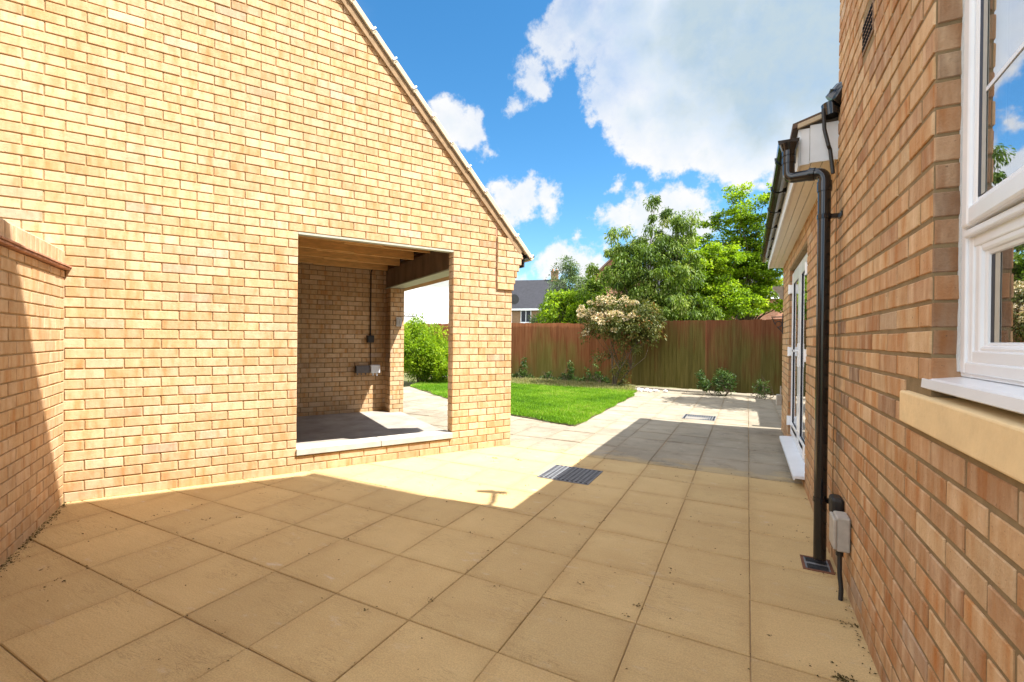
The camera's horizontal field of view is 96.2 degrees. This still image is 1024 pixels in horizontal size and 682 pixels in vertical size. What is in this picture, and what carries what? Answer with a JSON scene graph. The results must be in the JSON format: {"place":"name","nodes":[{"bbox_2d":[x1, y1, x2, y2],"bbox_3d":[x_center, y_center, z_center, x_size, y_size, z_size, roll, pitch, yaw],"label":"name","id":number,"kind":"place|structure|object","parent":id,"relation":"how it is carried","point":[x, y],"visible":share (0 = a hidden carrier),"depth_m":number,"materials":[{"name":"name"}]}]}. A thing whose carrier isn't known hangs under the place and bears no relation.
{"place":"outdoors","nodes":[
{"label":"outdoors","id":0,"kind":"place"},
{"bbox_2d":[404,280,448,323],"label":"rendered house","id":1,"kind":"structure","parent":0,"point":[431,302],"depth_m":26.88,"materials":[{"name":"paint"}]},
{"bbox_2d":[0,386,880,681],"bbox_3d":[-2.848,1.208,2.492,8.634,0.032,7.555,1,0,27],"label":"patio","id":2,"kind":"structure","parent":0,"point":[80,624],"depth_m":2.33,"materials":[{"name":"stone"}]},
{"bbox_2d":[0,218,71,565],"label":"boundary wall","id":3,"kind":"structure","parent":2,"relation":"on","point":[32,273],"depth_m":2.78,"materials":[{"name":"brick"}]},
{"bbox_2d":[0,0,534,501],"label":"brick garage","id":4,"kind":"structure","parent":2,"relation":"on","point":[254,220],"depth_m":3.94,"materials":[{"name":"brick"}]},
{"bbox_2d":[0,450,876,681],"bbox_3d":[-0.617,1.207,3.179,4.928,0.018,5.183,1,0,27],"label":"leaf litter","id":5,"kind":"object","parent":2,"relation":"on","point":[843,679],"visible":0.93,"depth_m":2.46,"materials":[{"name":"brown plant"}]},
{"bbox_2d":[537,464,602,484],"bbox_3d":[0.537,1.229,4.214,0.475,0.026,0.455,1,0,27],"label":"drain cover","id":6,"kind":"object","parent":2,"relation":"on","point":[577,475],"visible":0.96,"depth_m":4.19,"materials":[{"name":"grey metal"}]},
{"bbox_2d":[800,554,834,574],"bbox_3d":[1.690,1.249,2.549,0.145,0.026,0.180,1,0,27],"label":"drain cover","id":7,"kind":"object","parent":2,"relation":"on","point":[811,563],"visible":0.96,"depth_m":2.53,"materials":[{"name":"metal"}]},
{"bbox_2d":[410,379,637,425],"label":"lawn grass","id":8,"kind":"structure","parent":0,"point":[569,405],"depth_m":9.13,"materials":[{"name":"green plant"}]},
{"bbox_2d":[403,313,448,382],"bbox_3d":[-2.408,0.236,12.695,2.376,2.077,1.833,1,0,27],"label":"garden bush","id":9,"kind":"object","parent":8,"relation":"on","point":[424,360],"visible":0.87,"depth_m":12.32,"materials":[{"name":"green plant"}]},
{"bbox_2d":[444,376,636,390],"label":"rough grass","id":10,"kind":"structure","parent":8,"relation":"on","point":[517,380],"depth_m":11.97,"materials":[{"name":"plant"}]},
{"bbox_2d":[576,294,666,386],"bbox_3d":[2.719,0.018,11.659,2.295,2.414,1.305,1,0,27],"label":"flowering shrub","id":11,"kind":"object","parent":8,"relation":"on","point":[604,321],"visible":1,"depth_m":11.54,"materials":[{"name":"green plant"}]},
{"bbox_2d":[511,269,565,322],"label":"terraced house","id":12,"kind":"structure","parent":0,"point":[527,296],"depth_m":56.95,"materials":[{"name":"grey stone"}]},
{"bbox_2d":[521,310,530,322],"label":"window","id":13,"kind":"structure","parent":12,"relation":"in","point":[524,318],"depth_m":55.80,"materials":[{"name":"white plastic"}]},
{"bbox_2d":[403,373,699,389],"bbox_3d":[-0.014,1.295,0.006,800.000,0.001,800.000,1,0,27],"label":"ground","id":14,"kind":"structure","parent":0,"point":[406,383],"depth_m":13.18,"materials":[{"name":"brown soil"}]},
{"bbox_2d":[527,255,592,322],"bbox_3d":[2.415,-1.387,21.084,3.582,5.131,2.451,1,0,27],"label":"conical tree","id":15,"kind":"object","parent":14,"relation":"on","point":[572,278],"visible":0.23,"depth_m":20.76,"materials":[{"name":"green plant"}]},
{"bbox_2d":[535,289,601,323],"bbox_3d":[1.895,-0.291,15.404,2.299,2.985,1.852,1,0,27],"label":"garden tree","id":16,"kind":"object","parent":14,"relation":"on","point":[563,304],"visible":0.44,"depth_m":15.18,"materials":[{"name":"green plant"}]},
{"bbox_2d":[572,273,610,308],"bbox_3d":[2.748,-0.676,16.575,1.979,3.749,1.783,1,0,4],"label":"garden tree","id":17,"kind":"object","parent":14,"relation":"on","point":[597,286],"visible":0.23,"depth_m":16.17,"materials":[{"name":"green plant"}]},
{"bbox_2d":[585,194,724,320],"bbox_3d":[4.300,-1.620,14.235,4.242,5.700,2.707,1,0,27],"label":"drooping tree","id":18,"kind":"object","parent":14,"relation":"on","point":[673,300],"visible":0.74,"depth_m":13.60,"materials":[{"name":"green plant"}]},
{"bbox_2d":[660,234,769,319],"bbox_3d":[6.290,-1.107,14.625,3.346,4.715,2.073,1,0,27],"label":"young tree","id":19,"kind":"object","parent":14,"relation":"on","point":[715,288],"visible":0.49,"depth_m":14.15,"materials":[{"name":"green plant"}]},
{"bbox_2d":[685,181,783,319],"bbox_3d":[7.922,-2.129,15.925,4.275,6.782,2.754,1,0,27],"label":"maple tree","id":20,"kind":"object","parent":14,"relation":"on","point":[749,270],"visible":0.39,"depth_m":15.46,"materials":[{"name":"green plant"}]},
{"bbox_2d":[760,0,1023,681],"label":"brick house","id":21,"kind":"structure","parent":14,"relation":"on","point":[893,238],"depth_m":1.38,"materials":[{"name":"brown brick"}]},
{"bbox_2d":[779,253,807,479],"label":"patio doors","id":22,"kind":"structure","parent":21,"relation":"in","point":[793,446],"depth_m":4.62,"materials":[{"name":"white plastic"}]},
{"bbox_2d":[921,0,1023,414],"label":"window","id":23,"kind":"structure","parent":21,"relation":"in","point":[990,328],"depth_m":1.08,"materials":[{"name":"white plastic"}]},
{"bbox_2d":[356,0,839,286],"label":"sky","id":24,"kind":"structure","parent":0,"point":[570,114],"materials":[{"name":"blue"}]},
{"bbox_2d":[403,386,801,483],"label":"garden path","id":25,"kind":"structure","parent":0,"point":[727,447],"depth_m":6.19,"materials":[{"name":"stone"}]},
{"bbox_2d":[404,323,632,384],"bbox_3d":[-0.208,0.300,14.101,7.986,1.713,0.125,1,0,25],"label":"garden fence","id":26,"kind":"object","parent":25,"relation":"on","point":[555,348],"visible":0.27,"depth_m":13.34,"materials":[{"name":"brown wood"}]},
{"bbox_2d":[511,356,533,378],"bbox_3d":[0.265,0.883,13.486,0.582,0.882,0.818,0,0,-34],"label":"fence weed","id":27,"kind":"object","parent":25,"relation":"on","point":[523,374],"visible":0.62,"depth_m":13.40,"materials":[{"name":"green plant"}]},
{"bbox_2d":[539,371,557,379],"bbox_3d":[1.019,1.085,13.192,0.678,0.556,0.586,1,0,41],"label":"fence weed","id":28,"kind":"object","parent":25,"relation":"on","point":[546,376],"visible":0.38,"depth_m":13.14,"materials":[{"name":"green plant"}]},
{"bbox_2d":[557,361,578,381],"bbox_3d":[1.566,0.903,12.859,0.630,0.751,0.647,1,0,0],"label":"fence weed","id":29,"kind":"object","parent":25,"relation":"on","point":[572,376],"visible":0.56,"depth_m":12.84,"materials":[{"name":"green plant"}]},
{"bbox_2d":[576,364,611,382],"bbox_3d":[2.217,0.946,12.673,1.133,0.721,0.672,1,0,27],"label":"fence weed","id":30,"kind":"object","parent":25,"relation":"on","point":[599,378],"visible":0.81,"depth_m":12.58,"materials":[{"name":"green plant"}]},
{"bbox_2d":[634,388,667,391],"bbox_3d":[3.291,1.193,11.164,0.595,0.077,0.914,0,0,-45],"label":"rubble","id":31,"kind":"object","parent":25,"relation":"on","point":[645,390],"visible":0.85,"depth_m":11.05,"materials":[{"name":"white stone"}]},
{"bbox_2d":[682,414,716,420],"bbox_3d":[3.026,1.241,7.420,0.485,0.026,0.470,1,0,27],"label":"drain cover","id":32,"kind":"object","parent":25,"relation":"on","point":[711,418],"visible":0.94,"depth_m":7.41,"materials":[{"name":"grey metal"}]},
{"bbox_2d":[631,319,782,395],"bbox_3d":[4.714,0.355,11.124,3.834,1.732,0.125,1,0,40],"label":"garden fence","id":33,"kind":"object","parent":25,"relation":"on","point":[747,353],"visible":0.69,"depth_m":10.98,"materials":[{"name":"brown wood"}]},
{"bbox_2d":[695,367,738,395],"bbox_3d":[4.651,0.938,10.439,0.957,0.707,0.670,1,0,27],"label":"shrub","id":34,"kind":"object","parent":25,"relation":"on","point":[727,379],"visible":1,"depth_m":10.41,"materials":[{"name":"green plant"}]},
{"bbox_2d":[751,376,775,399],"bbox_3d":[5.446,1.029,9.918,0.594,0.614,0.487,1,0,27],"label":"shrub","id":35,"kind":"object","parent":25,"relation":"on","point":[761,394],"visible":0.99,"depth_m":9.96,"materials":[{"name":"green plant"}]},
{"bbox_2d":[589,258,644,298],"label":"neighbour house","id":36,"kind":"structure","parent":0,"point":[609,261],"depth_m":25.01,"materials":[{"name":"brown brick"}]},
{"bbox_2d":[643,266,782,319],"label":"neighbour house","id":37,"kind":"structure","parent":0,"point":[776,314],"depth_m":26.80,"materials":[{"name":"grey brick"}]}
]}

